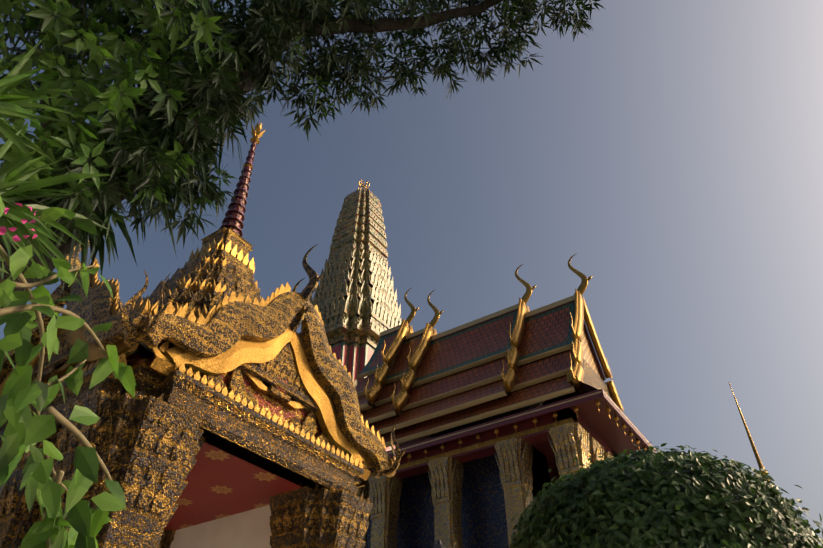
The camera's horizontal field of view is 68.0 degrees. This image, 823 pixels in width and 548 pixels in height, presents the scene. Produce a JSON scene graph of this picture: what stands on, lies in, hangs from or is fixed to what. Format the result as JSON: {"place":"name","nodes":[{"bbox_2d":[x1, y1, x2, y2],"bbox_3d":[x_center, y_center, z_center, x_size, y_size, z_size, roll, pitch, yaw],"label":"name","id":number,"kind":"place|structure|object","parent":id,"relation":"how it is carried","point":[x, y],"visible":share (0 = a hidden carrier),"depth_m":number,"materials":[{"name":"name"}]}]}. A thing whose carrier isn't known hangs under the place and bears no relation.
{"place":"outdoors","nodes":[
{"label":"outdoors","id":0,"kind":"place"},
{"bbox_2d":[0,39,136,547],"bbox_3d":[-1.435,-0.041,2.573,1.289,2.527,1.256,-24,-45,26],"label":"leafy shrub","id":1,"kind":"object","parent":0,"point":[25,430],"depth_m":2.07,"materials":[{"name":"green plant"}]},
{"bbox_2d":[0,203,39,240],"bbox_3d":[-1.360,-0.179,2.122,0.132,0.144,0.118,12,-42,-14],"label":"flowers","id":2,"kind":"object","parent":1,"relation":"on","point":[3,230],"visible":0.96,"depth_m":2.09,"materials":[{"name":"pink plant"}]},
{"bbox_2d":[0,122,369,547],"bbox_3d":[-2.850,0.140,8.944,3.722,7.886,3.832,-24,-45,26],"label":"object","id":3,"kind":"object","parent":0,"point":[282,362],"visible":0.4,"depth_m":6.47,"materials":[{"name":"gold metal"}]},
{"bbox_2d":[0,137,406,547],"bbox_3d":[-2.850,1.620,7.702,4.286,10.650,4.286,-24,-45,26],"label":"gate","id":4,"kind":"structure","parent":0,"point":[247,464],"depth_m":6.50,"materials":[{"name":"gold metal"}]},
{"bbox_2d":[0,0,604,308],"bbox_3d":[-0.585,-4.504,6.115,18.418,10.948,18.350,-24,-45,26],"label":"tree","id":5,"kind":"object","parent":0,"point":[266,19],"depth_m":5.33,"materials":[{"name":"green plant"}]},
{"bbox_2d":[0,0,234,253],"bbox_3d":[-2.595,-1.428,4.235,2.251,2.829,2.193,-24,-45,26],"label":"tree leaves","id":6,"kind":"object","parent":5,"relation":"attached to","point":[116,93],"visible":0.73,"depth_m":4.09,"materials":[{"name":"green plant"}]},
{"bbox_2d":[301,188,399,450],"bbox_3d":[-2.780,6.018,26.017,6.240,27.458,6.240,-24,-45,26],"label":"prang","id":7,"kind":"structure","parent":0,"point":[354,356],"depth_m":28.87,"materials":[{"name":"beige stone"}]},
{"bbox_2d":[301,180,400,386],"bbox_3d":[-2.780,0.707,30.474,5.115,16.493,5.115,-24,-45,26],"label":"prang ornaments","id":8,"kind":"object","parent":7,"relation":"attached to","point":[383,295],"visible":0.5,"depth_m":28.67},
{"bbox_2d":[0,0,822,545],"label":"sky","id":9,"kind":"structure","parent":0,"point":[673,147],"materials":[{"name":"blue"}]},
{"bbox_2d":[433,539,445,547],"bbox_3d":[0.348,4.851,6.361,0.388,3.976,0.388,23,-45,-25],"label":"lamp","id":10,"kind":"object","parent":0,"point":[439,544],"visible":1,"depth_m":7.55,"materials":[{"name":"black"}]},
{"bbox_2d":[357,307,656,547],"bbox_3d":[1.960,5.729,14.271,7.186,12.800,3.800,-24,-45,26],"label":"temple building","id":11,"kind":"structure","parent":0,"point":[471,494],"depth_m":13.87,"materials":[{"name":"gold"}]},
{"bbox_2d":[355,295,605,447],"bbox_3d":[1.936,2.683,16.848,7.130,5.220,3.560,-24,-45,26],"label":"pavilion roof","id":12,"kind":"structure","parent":11,"relation":"on","point":[458,385],"depth_m":15.79,"materials":[{"name":"brown tile"}]},
{"bbox_2d":[363,253,646,465],"bbox_3d":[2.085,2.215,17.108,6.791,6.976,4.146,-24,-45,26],"label":"roof ornaments","id":13,"kind":"object","parent":12,"relation":"attached to","point":[402,398],"visible":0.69,"depth_m":16.03},
{"bbox_2d":[510,442,822,547],"bbox_3d":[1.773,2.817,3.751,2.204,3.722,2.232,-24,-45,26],"label":"topiary","id":14,"kind":"object","parent":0,"point":[650,498],"visible":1,"depth_m":3.87,"materials":[{"name":"green plant"}]},
{"bbox_2d":[729,383,768,481],"bbox_3d":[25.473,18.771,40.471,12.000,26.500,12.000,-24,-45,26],"label":"spire","id":15,"kind":"structure","parent":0,"point":[759,462],"depth_m":45.47,"materials":[{"name":"gold metal"}]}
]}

